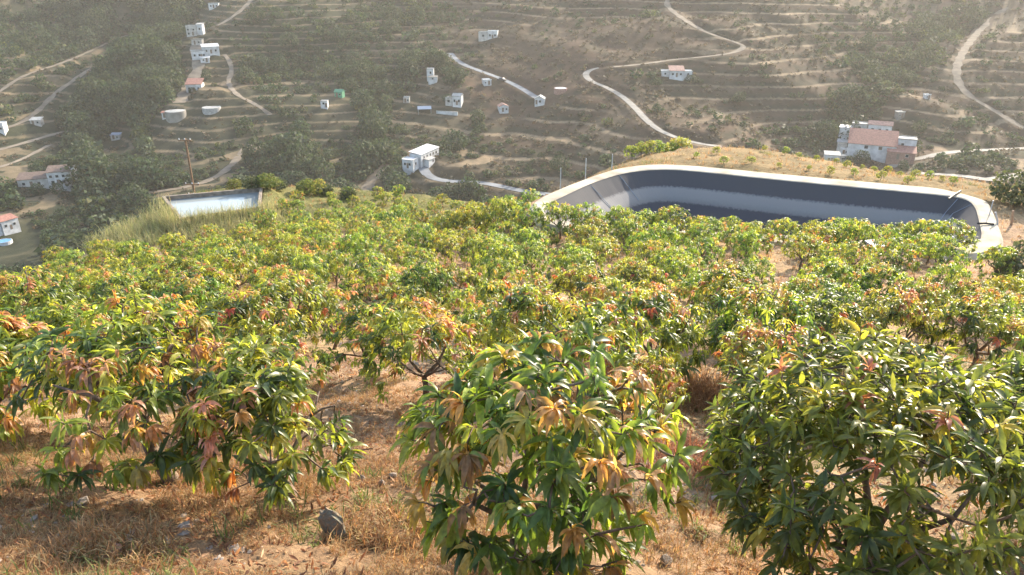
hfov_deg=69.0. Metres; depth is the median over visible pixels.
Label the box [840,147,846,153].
hut
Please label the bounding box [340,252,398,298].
mango tree
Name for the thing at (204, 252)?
mango tree
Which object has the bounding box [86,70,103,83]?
hillside tree
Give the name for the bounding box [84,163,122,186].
hillside tree
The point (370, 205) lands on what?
mango tree
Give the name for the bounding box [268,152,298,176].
hillside tree
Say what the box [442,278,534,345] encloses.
mango tree
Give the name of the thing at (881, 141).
farmhouse
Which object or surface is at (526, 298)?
mango tree
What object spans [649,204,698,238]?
mango tree
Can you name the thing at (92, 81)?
hillside tree
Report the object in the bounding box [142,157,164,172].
hillside tree
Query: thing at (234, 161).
dirt track
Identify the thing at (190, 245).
mango tree
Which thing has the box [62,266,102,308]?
mango tree
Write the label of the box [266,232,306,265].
mango tree
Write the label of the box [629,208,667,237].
mango tree
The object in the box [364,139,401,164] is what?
hillside tree
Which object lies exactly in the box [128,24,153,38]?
hillside tree
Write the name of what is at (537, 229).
mango tree
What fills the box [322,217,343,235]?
mango tree
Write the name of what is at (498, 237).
mango tree
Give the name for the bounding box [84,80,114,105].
hillside tree
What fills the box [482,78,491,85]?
garage
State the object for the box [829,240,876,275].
mango tree
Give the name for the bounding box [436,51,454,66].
hillside tree
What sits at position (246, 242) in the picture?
mango tree
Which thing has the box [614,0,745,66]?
dirt track
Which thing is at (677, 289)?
mango tree
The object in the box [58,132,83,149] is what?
hillside tree
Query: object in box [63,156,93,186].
hillside tree
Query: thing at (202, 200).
irrigation pool
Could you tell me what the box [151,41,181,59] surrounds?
hillside tree
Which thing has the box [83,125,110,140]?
hillside tree
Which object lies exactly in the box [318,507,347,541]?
rock
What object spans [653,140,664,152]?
mango tree
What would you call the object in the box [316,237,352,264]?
mango tree
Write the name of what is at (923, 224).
mango tree
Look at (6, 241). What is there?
garden pool
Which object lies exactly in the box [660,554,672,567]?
stone
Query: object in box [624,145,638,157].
mango tree
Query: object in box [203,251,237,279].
mango tree
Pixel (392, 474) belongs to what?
stone
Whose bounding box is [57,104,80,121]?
hillside tree
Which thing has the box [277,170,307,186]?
hillside tree
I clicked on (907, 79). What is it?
hillside tree
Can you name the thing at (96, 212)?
hillside scrub
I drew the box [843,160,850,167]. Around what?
mango sapling
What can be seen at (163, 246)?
mango tree
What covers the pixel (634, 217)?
mango tree
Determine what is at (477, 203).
mango tree
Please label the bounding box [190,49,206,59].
house
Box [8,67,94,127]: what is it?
dirt track
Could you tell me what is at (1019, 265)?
shrub
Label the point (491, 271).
mango tree
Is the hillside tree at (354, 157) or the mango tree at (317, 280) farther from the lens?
the hillside tree at (354, 157)
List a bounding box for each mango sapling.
[712,146,720,153]
[719,156,728,163]
[746,156,755,162]
[782,146,789,152]
[826,165,835,174]
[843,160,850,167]
[850,168,858,175]
[875,170,887,179]
[883,166,892,173]
[903,175,914,183]
[910,169,920,176]
[924,170,934,178]
[948,176,958,183]
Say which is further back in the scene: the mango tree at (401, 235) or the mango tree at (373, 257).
the mango tree at (401, 235)
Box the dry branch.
[312,414,372,451]
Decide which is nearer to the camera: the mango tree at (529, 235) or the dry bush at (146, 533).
the dry bush at (146, 533)
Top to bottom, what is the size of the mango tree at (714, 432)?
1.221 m
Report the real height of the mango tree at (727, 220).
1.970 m
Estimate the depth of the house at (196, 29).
352.21 m
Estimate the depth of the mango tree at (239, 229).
43.22 m
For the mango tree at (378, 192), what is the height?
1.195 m
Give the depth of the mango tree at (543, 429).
5.08 m
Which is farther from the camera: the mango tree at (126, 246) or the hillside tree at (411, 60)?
the hillside tree at (411, 60)
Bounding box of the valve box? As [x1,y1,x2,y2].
[864,239,886,254]
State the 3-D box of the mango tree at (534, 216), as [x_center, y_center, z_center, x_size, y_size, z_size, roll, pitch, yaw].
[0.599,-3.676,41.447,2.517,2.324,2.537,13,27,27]
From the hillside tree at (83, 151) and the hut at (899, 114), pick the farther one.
the hut at (899, 114)
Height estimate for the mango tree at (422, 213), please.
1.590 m
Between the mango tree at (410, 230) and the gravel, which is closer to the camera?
the gravel
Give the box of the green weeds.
[0,151,1023,574]
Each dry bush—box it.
[20,505,185,574]
[302,496,439,563]
[624,429,725,482]
[652,360,738,413]
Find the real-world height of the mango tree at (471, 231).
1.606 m
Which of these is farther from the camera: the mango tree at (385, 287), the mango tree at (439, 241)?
the mango tree at (439, 241)
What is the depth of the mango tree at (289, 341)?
9.54 m
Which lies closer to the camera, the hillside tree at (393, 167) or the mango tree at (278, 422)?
the mango tree at (278, 422)
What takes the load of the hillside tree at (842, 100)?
on the ground at (26, 238)
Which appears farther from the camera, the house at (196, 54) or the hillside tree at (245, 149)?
the house at (196, 54)
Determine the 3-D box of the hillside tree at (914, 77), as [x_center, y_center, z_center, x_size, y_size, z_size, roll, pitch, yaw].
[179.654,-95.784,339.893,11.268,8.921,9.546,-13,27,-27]
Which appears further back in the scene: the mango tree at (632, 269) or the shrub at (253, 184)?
the shrub at (253, 184)
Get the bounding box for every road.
[418,166,549,195]
[447,53,536,97]
[583,67,721,146]
[887,147,1023,167]
[917,172,1021,180]
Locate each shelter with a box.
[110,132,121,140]
[417,106,430,114]
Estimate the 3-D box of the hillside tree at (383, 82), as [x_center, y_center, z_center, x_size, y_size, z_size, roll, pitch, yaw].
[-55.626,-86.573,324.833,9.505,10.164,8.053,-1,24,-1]
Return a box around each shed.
[28,117,43,126]
[334,89,344,97]
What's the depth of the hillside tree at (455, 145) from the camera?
276.43 m
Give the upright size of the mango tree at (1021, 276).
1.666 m
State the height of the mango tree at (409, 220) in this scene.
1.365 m
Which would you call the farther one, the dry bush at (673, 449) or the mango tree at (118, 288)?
the mango tree at (118, 288)
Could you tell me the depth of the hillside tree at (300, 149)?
252.06 m
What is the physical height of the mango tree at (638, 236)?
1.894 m
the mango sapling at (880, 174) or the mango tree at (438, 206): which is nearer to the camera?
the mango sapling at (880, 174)
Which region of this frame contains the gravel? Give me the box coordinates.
[0,315,1017,574]
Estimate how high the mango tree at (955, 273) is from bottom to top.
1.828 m
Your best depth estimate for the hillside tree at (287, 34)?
354.91 m
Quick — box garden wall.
[436,111,457,115]
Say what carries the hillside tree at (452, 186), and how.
on the ground at (26, 238)
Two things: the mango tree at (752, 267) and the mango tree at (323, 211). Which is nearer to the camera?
the mango tree at (752, 267)
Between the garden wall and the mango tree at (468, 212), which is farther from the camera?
the garden wall
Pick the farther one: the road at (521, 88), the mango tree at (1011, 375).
the road at (521, 88)
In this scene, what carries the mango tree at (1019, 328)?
on the ground at (26, 238)
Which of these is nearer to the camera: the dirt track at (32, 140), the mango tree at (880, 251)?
the mango tree at (880, 251)
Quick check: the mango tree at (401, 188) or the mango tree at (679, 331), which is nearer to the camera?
the mango tree at (679, 331)
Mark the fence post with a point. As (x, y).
(1012, 218)
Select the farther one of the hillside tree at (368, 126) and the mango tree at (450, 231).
the hillside tree at (368, 126)
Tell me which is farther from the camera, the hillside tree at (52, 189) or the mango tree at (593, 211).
the hillside tree at (52, 189)
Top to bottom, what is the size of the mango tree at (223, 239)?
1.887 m
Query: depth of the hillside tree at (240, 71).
322.13 m
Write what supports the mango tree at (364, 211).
on the ground at (26, 238)
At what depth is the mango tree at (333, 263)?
26.65 m
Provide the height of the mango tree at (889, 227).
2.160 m
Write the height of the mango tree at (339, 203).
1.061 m
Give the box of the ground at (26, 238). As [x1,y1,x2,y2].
[0,0,1023,574]
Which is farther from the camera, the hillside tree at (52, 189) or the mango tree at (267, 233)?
the hillside tree at (52, 189)
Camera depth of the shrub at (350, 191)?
57.14 m
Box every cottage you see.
[0,121,8,135]
[497,103,508,113]
[534,94,545,106]
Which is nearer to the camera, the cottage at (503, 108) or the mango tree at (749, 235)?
the mango tree at (749, 235)
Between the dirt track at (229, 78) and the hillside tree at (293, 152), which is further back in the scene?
the dirt track at (229, 78)
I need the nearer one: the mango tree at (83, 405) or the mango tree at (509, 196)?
the mango tree at (83, 405)
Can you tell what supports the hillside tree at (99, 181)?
on the ground at (26, 238)
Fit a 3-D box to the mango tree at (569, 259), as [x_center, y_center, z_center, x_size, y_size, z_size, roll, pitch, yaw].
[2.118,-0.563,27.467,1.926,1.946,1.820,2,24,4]
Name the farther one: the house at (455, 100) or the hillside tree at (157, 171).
the house at (455, 100)
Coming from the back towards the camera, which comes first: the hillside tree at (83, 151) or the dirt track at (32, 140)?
the dirt track at (32, 140)
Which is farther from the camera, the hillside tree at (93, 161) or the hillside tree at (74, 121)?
the hillside tree at (74, 121)
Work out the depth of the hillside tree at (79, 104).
296.02 m
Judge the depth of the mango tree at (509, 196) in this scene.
45.69 m
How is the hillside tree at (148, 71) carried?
on the ground at (26, 238)
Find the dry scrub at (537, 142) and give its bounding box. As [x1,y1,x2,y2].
[0,0,1023,230]
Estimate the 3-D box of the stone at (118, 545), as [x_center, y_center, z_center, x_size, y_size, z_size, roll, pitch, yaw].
[-3.009,1.998,5.653,0.103,0.099,0.116,-21,32,-39]
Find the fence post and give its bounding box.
[1010,210,1013,224]
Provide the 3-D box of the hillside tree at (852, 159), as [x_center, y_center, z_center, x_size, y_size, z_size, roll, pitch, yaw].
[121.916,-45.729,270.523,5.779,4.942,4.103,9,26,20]
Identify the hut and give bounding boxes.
[208,3,218,9]
[320,100,328,108]
[403,96,409,102]
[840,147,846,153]
[894,110,905,119]
[923,93,931,99]
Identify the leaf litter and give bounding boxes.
[0,265,1023,574]
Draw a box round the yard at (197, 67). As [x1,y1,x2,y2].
[172,43,204,102]
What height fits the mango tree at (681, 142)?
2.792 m
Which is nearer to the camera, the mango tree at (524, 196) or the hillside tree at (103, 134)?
the mango tree at (524, 196)
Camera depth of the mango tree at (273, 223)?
45.22 m
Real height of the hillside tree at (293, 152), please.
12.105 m
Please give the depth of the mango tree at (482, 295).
17.32 m
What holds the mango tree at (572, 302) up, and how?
on the ground at (26, 238)
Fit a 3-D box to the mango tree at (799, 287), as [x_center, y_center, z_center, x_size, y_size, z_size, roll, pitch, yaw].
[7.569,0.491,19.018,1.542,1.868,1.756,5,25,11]
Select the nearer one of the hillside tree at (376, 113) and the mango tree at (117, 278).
the mango tree at (117, 278)
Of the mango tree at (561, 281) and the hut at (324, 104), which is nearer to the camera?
the mango tree at (561, 281)
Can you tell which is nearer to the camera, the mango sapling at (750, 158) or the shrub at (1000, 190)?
the shrub at (1000, 190)
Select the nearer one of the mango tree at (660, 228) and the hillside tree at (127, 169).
the mango tree at (660, 228)
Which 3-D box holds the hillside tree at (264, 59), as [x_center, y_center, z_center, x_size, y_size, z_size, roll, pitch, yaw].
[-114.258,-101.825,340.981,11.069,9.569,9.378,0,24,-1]
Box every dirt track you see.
[0,35,127,91]
[0,131,67,149]
[0,144,52,167]
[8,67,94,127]
[116,143,253,194]
[218,0,252,24]
[223,54,271,114]
[360,164,391,190]
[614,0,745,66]
[952,7,1023,127]
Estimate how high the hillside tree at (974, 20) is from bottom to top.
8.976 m
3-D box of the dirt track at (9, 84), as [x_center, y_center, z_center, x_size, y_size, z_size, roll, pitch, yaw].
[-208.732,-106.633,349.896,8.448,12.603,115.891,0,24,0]
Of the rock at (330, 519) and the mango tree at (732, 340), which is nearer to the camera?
the rock at (330, 519)
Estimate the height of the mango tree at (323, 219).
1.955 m
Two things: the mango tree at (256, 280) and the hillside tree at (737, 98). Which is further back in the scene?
the hillside tree at (737, 98)
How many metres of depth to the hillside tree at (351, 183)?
240.89 m
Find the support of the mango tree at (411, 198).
on the ground at (26, 238)
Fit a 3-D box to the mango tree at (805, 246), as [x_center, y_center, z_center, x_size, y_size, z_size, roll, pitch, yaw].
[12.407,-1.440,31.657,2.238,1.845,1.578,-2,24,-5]
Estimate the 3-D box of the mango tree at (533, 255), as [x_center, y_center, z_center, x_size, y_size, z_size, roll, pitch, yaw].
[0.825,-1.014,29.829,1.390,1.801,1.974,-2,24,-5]
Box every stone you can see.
[107,543,121,555]
[389,472,396,477]
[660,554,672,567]
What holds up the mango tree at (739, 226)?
on the ground at (26, 238)
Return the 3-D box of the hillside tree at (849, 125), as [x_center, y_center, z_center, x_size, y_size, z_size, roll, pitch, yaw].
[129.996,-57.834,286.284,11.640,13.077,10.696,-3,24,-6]
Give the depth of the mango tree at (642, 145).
62.39 m
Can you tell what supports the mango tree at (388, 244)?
on the ground at (26, 238)
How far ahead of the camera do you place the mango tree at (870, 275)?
22.01 m
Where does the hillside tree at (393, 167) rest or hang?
on the ground at (26, 238)
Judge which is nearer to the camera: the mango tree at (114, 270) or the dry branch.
the dry branch
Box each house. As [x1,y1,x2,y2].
[0,213,21,235]
[184,78,203,92]
[185,23,204,36]
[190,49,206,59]
[200,43,219,55]
[402,144,438,174]
[426,68,437,84]
[445,93,463,107]
[478,30,498,41]
[661,65,692,80]
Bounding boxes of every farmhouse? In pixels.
[15,164,77,191]
[836,120,917,164]
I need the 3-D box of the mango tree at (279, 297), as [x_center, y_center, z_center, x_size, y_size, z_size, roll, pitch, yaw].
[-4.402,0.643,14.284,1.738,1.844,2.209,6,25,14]
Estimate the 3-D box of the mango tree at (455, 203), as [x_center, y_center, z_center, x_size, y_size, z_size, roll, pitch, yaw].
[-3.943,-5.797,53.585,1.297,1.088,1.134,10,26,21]
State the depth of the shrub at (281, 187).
57.19 m
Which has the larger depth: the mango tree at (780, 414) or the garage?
the garage
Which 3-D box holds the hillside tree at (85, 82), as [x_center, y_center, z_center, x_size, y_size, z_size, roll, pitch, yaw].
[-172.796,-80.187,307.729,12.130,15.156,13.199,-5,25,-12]
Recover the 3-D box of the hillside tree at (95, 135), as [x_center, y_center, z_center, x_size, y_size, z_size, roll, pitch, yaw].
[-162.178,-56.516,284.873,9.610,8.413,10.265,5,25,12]
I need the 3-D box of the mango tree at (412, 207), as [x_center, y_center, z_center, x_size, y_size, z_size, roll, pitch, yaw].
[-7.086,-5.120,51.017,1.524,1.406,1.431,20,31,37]
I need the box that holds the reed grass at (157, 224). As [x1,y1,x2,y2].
[79,194,298,253]
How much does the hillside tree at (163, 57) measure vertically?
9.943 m
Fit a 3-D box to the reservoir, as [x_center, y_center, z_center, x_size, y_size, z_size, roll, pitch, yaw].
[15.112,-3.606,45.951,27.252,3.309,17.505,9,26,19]
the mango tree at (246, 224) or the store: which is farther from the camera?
the store
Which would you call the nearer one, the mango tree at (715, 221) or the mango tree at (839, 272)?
the mango tree at (839, 272)
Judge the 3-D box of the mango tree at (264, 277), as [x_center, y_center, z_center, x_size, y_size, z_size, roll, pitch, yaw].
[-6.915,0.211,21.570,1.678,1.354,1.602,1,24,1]
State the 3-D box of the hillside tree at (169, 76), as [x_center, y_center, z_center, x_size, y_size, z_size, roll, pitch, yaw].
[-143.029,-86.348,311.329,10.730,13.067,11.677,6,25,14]
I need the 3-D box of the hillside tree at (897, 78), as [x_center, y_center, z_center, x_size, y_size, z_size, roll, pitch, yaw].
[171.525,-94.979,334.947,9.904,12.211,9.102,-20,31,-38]
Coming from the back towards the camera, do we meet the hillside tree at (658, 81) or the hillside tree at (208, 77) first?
the hillside tree at (208, 77)
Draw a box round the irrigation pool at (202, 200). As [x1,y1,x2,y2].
[162,187,262,220]
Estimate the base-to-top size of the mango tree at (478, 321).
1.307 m
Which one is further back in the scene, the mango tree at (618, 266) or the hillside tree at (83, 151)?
the hillside tree at (83, 151)
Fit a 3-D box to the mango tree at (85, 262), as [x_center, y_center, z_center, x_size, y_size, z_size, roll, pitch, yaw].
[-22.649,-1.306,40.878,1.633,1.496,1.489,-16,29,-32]
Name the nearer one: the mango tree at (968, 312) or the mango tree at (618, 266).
the mango tree at (968, 312)
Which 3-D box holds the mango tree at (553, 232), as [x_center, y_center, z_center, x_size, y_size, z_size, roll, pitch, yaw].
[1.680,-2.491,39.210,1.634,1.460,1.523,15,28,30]
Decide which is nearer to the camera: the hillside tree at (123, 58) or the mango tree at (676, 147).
the mango tree at (676, 147)
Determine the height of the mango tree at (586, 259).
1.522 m
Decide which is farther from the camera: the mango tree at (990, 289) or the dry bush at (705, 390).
the mango tree at (990, 289)
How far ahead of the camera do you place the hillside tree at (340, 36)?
363.74 m
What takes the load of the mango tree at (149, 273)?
on the ground at (26, 238)
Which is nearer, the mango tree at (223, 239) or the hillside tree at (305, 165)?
the mango tree at (223, 239)
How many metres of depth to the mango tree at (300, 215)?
47.98 m
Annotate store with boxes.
[191,38,203,44]
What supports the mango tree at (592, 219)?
on the ground at (26, 238)
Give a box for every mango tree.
[0,265,79,337]
[0,270,14,275]
[0,289,257,495]
[0,298,111,368]
[0,307,82,442]
[8,270,81,320]
[17,273,77,316]
[38,257,80,282]
[39,244,74,268]
[42,259,80,283]
[53,317,198,423]
[56,247,90,275]
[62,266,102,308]
[72,282,153,340]
[73,269,120,306]
[75,265,120,283]
[82,266,129,298]
[84,239,119,257]
[84,253,114,267]
[85,249,117,273]
[87,270,148,305]
[100,257,137,272]
[113,240,145,266]
[115,264,158,294]
[117,293,213,378]
[120,238,151,260]
[126,246,180,271]
[130,248,157,264]
[133,268,179,309]
[136,263,157,284]
[145,262,180,291]
[149,255,181,266]
[149,267,225,335]
[154,257,218,280]
[156,231,190,255]
[156,236,180,256]
[158,248,188,264]
[162,262,240,317]
[167,335,369,511]
[175,238,213,259]
[181,292,289,349]
[189,284,312,363]
[193,224,225,248]
[194,247,233,267]
[199,252,242,291]
[203,233,237,247]
[203,234,229,249]
[203,235,243,260]
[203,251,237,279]
[207,242,263,289]
[219,330,332,418]
[226,225,258,248]
[226,236,258,270]
[234,222,259,241]
[239,272,325,344]
[242,264,305,290]
[243,268,291,291]
[246,208,277,231]
[247,245,281,272]
[250,231,272,252]
[252,242,303,278]
[256,227,287,252]
[261,221,284,239]
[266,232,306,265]
[275,222,301,233]
[276,269,333,330]
[277,198,294,210]
[278,259,318,285]
[280,234,320,267]
[283,210,311,226]
[285,253,330,289]
[286,209,298,221]
[286,222,313,246]
[289,189,304,200]
[291,226,324,252]
[292,199,305,210]
[298,215,315,229]
[299,287,368,349]
[307,221,339,243]
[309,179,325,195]
[309,216,338,242]
[310,250,343,281]
[312,250,354,287]
[313,208,329,219]
[313,299,420,379]
[315,231,342,252]
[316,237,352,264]
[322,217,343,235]
[325,207,348,226]
[326,191,336,202]
[328,198,342,208]
[331,232,373,269]
[334,207,352,219]
[335,262,403,309]
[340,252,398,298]
[344,218,369,237]
[345,227,373,252]
[346,195,360,205]
[348,204,374,225]
[348,249,382,277]
[351,293,485,402]
[352,222,386,252]
[357,265,415,302]
[361,200,375,210]
[369,207,385,222]
[369,220,394,243]
[371,186,383,198]
[372,209,405,229]
[374,191,392,206]
[375,283,437,331]
[376,236,407,263]
[383,228,411,245]
[385,244,419,266]
[387,204,409,221]
[387,321,704,574]
[389,184,404,197]
[390,218,410,230]
[390,224,416,246]
[392,197,409,208]
[393,261,455,317]
[394,215,416,229]
[396,256,441,296]
[400,247,439,277]
[401,222,435,254]
[403,202,418,218]
[405,196,417,205]
[409,208,433,226]
[416,230,437,250]
[425,227,463,257]
[427,199,442,211]
[427,232,459,265]
[428,209,468,234]
[430,214,455,229]
[431,260,484,309]
[435,193,450,206]
[436,305,511,356]
[442,203,489,243]
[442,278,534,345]
[450,199,464,210]
[452,226,485,252]
[459,233,489,265]
[461,277,518,325]
[463,201,488,225]
[466,235,518,275]
[467,213,494,234]
[471,242,528,280]
[471,256,515,293]
[472,196,527,234]
[476,230,513,259]
[479,279,586,369]
[483,234,520,267]
[486,221,523,241]
[494,207,517,221]
[497,269,555,312]
[502,194,526,211]
[502,297,674,403]
[504,202,543,232]
[509,227,550,263]
[509,284,596,352]
[513,226,547,257]
[516,188,540,203]
[516,240,549,276]
[529,226,560,248]
[536,201,582,238]
[543,264,615,313]
[545,244,595,288]
[546,240,576,266]
[550,262,592,303]
[561,248,598,271]
[563,223,601,251]
[568,202,609,231]
[571,276,637,317]
[574,235,613,269]
[575,215,610,241]
[576,281,711,388]
[593,233,620,261]
[605,205,635,237]
[605,216,645,249]
[607,258,643,282]
[607,278,691,358]
[609,256,659,294]
[612,354,691,419]
[613,258,671,299]
[614,214,650,241]
[622,230,665,261]
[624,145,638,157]
[625,238,681,272]
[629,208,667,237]
[634,141,648,156]
[643,140,656,154]
[646,220,682,249]
[647,225,675,246]
[647,246,698,281]
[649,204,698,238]
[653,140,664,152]
[657,252,706,300]
[660,143,671,152]
[663,272,719,322]
[665,142,679,150]
[667,136,692,150]
[679,237,726,268]
[682,215,717,239]
[682,221,720,255]
[689,268,778,332]
[693,284,797,337]
[695,319,1023,574]
[697,269,737,305]
[699,215,739,246]
[702,402,784,473]
[703,281,824,387]
[705,259,759,284]
[713,317,834,419]
[716,215,743,242]
[730,222,760,243]
[730,230,763,265]
[732,220,776,255]
[738,254,777,286]
[740,220,773,244]
[763,217,804,245]
[767,369,849,437]
[777,274,829,334]
[778,285,885,377]
[780,232,826,269]
[797,224,838,254]
[797,254,847,288]
[797,272,847,314]
[801,219,828,244]
[805,260,868,295]
[814,281,882,334]
[816,217,857,245]
[817,242,860,265]
[823,221,854,247]
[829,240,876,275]
[831,217,884,257]
[839,277,946,344]
[843,217,891,247]
[851,261,916,305]
[864,346,982,420]
[869,236,922,273]
[875,227,917,259]
[877,222,920,252]
[886,273,952,337]
[899,218,948,256]
[911,232,948,264]
[915,263,972,302]
[917,234,954,259]
[917,292,1023,368]
[920,235,973,275]
[926,346,1023,544]
[937,218,981,253]
[944,276,998,313]
[955,286,1017,330]
[973,243,1022,281]
[973,273,1023,314]
[973,288,1023,346]
[1003,316,1023,363]
[1011,284,1023,302]
[1013,269,1023,291]
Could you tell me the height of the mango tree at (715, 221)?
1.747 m
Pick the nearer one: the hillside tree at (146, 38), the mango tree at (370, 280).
the mango tree at (370, 280)
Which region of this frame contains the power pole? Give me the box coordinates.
[178,138,199,193]
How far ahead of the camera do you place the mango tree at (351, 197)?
55.16 m
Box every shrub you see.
[225,178,241,189]
[241,175,260,188]
[256,173,282,188]
[272,178,288,189]
[295,178,317,193]
[317,182,333,194]
[338,187,356,198]
[986,168,1023,205]
[994,239,1023,283]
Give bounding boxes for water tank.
[164,109,185,122]
[202,106,220,114]
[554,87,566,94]
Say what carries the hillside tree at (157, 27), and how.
on the ground at (26, 238)
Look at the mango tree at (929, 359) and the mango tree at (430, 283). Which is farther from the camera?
the mango tree at (430, 283)
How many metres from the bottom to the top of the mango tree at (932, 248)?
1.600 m
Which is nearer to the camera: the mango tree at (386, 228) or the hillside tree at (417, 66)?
the mango tree at (386, 228)
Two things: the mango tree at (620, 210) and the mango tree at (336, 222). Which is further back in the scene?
the mango tree at (336, 222)
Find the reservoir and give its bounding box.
[528,164,1002,260]
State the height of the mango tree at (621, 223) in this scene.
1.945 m
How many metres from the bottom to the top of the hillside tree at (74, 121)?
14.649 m
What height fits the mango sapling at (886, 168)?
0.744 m
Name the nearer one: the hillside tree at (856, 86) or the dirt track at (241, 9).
the hillside tree at (856, 86)
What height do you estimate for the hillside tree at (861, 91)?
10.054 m
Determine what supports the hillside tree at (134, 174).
on the ground at (26, 238)
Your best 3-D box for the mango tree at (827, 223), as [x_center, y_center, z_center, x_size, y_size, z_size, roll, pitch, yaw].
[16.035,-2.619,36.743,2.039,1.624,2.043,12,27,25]
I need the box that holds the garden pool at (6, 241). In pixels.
[0,238,12,245]
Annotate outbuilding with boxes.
[823,150,846,162]
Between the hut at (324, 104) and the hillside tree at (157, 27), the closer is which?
the hut at (324, 104)
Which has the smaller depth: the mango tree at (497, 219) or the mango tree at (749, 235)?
the mango tree at (749, 235)
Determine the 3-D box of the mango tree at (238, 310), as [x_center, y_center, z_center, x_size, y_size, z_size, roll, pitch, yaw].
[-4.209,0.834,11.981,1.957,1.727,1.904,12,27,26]
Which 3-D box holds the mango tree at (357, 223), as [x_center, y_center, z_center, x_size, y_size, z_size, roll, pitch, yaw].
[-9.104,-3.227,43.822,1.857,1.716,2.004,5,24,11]
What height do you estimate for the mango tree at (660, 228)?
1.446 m
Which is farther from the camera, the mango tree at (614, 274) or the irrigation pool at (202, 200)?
the irrigation pool at (202, 200)
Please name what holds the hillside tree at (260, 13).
on the ground at (26, 238)
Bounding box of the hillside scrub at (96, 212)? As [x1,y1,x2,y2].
[0,0,1023,275]
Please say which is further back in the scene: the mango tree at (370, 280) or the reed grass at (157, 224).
the reed grass at (157, 224)
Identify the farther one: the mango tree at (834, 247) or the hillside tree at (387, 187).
the hillside tree at (387, 187)
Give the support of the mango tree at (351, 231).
on the ground at (26, 238)
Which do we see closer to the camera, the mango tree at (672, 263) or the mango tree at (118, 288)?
the mango tree at (118, 288)
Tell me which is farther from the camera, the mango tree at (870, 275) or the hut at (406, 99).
the hut at (406, 99)
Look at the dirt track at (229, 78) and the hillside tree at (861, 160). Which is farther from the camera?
the dirt track at (229, 78)
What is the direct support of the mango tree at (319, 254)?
on the ground at (26, 238)
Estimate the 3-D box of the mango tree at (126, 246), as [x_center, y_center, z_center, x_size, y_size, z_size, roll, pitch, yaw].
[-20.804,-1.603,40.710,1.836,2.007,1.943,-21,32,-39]
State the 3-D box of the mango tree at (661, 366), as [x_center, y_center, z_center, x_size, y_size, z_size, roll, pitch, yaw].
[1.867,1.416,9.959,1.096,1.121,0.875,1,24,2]
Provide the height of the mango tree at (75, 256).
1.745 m
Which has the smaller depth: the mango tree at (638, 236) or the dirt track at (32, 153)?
the mango tree at (638, 236)
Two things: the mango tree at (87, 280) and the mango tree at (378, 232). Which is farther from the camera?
the mango tree at (378, 232)
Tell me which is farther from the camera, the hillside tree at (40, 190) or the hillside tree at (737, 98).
the hillside tree at (737, 98)
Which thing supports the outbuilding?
on the ground at (26, 238)
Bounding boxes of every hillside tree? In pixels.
[0,9,15,21]
[28,183,45,194]
[49,182,66,193]
[53,104,79,125]
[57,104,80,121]
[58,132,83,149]
[59,148,118,187]
[62,109,90,132]
[62,110,104,137]
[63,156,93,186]
[68,99,91,115]
[68,139,100,159]
[69,132,93,144]
[71,176,112,196]
[74,147,99,159]
[74,150,107,174]
[75,74,103,99]
[76,173,98,190]
[80,129,101,141]
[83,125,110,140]
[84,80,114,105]
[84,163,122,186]
[85,74,105,86]
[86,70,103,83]
[91,54,116,73]
[91,80,132,104]
[115,35,151,66]
[116,181,149,206]
[117,186,156,212]
[119,154,149,174]
[121,65,152,84]
[121,168,148,182]
[125,157,156,187]
[126,33,143,50]
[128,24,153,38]
[130,158,165,189]
[134,76,162,99]
[136,33,163,55]
[137,62,165,79]
[137,77,163,98]
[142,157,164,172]
[144,60,171,72]
[145,75,176,99]
[147,22,164,34]
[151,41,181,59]
[153,48,181,65]
[155,65,184,88]
[156,54,181,68]
[159,22,180,34]
[162,48,179,64]
[168,20,185,37]
[184,0,204,9]
[188,87,195,93]
[201,69,210,80]
[234,65,254,83]
[241,137,268,161]
[246,3,265,21]
[249,54,273,70]
[257,140,281,163]
[265,133,301,156]
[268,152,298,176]
[270,54,288,69]
[275,150,310,171]
[276,131,313,156]
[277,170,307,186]
[278,31,299,48]
[283,163,313,180]
[284,142,311,166]
[285,171,310,186]
[287,121,313,137]
[291,139,320,157]
[294,158,326,180]
[304,153,335,183]
[327,26,346,41]
[329,177,351,187]
[336,182,358,188]
[347,138,379,165]
[349,88,374,108]
[356,140,379,161]
[357,104,386,124]
[360,117,386,138]
[363,119,388,134]
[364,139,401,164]
[370,64,386,76]
[374,78,395,94]
[376,165,403,180]
[382,170,412,191]
[396,59,422,76]
[400,56,419,72]
[423,47,448,62]
[425,186,454,199]
[432,53,447,65]
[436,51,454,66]
[440,129,467,151]
[441,182,466,200]
[444,64,465,80]
[454,176,484,200]
[459,180,484,200]
[470,109,485,122]
[549,154,571,171]
[649,78,662,85]
[651,103,662,111]
[684,75,696,82]
[732,91,745,102]
[816,120,839,138]
[826,86,856,107]
[835,120,860,144]
[836,83,866,99]
[838,82,867,101]
[840,155,855,164]
[848,54,869,70]
[852,150,870,163]
[858,32,877,48]
[863,58,881,69]
[884,62,904,81]
[892,70,912,85]
[897,53,916,67]
[897,159,909,170]
[902,68,919,82]
[903,51,922,64]
[910,119,926,132]
[916,43,934,60]
[961,5,989,21]
[965,16,983,27]
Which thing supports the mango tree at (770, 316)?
on the ground at (26, 238)
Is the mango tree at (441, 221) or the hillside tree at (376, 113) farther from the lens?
the hillside tree at (376, 113)
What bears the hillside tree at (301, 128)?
on the ground at (26, 238)
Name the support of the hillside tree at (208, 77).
on the ground at (26, 238)
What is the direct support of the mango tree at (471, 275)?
on the ground at (26, 238)
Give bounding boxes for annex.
[199,56,209,62]

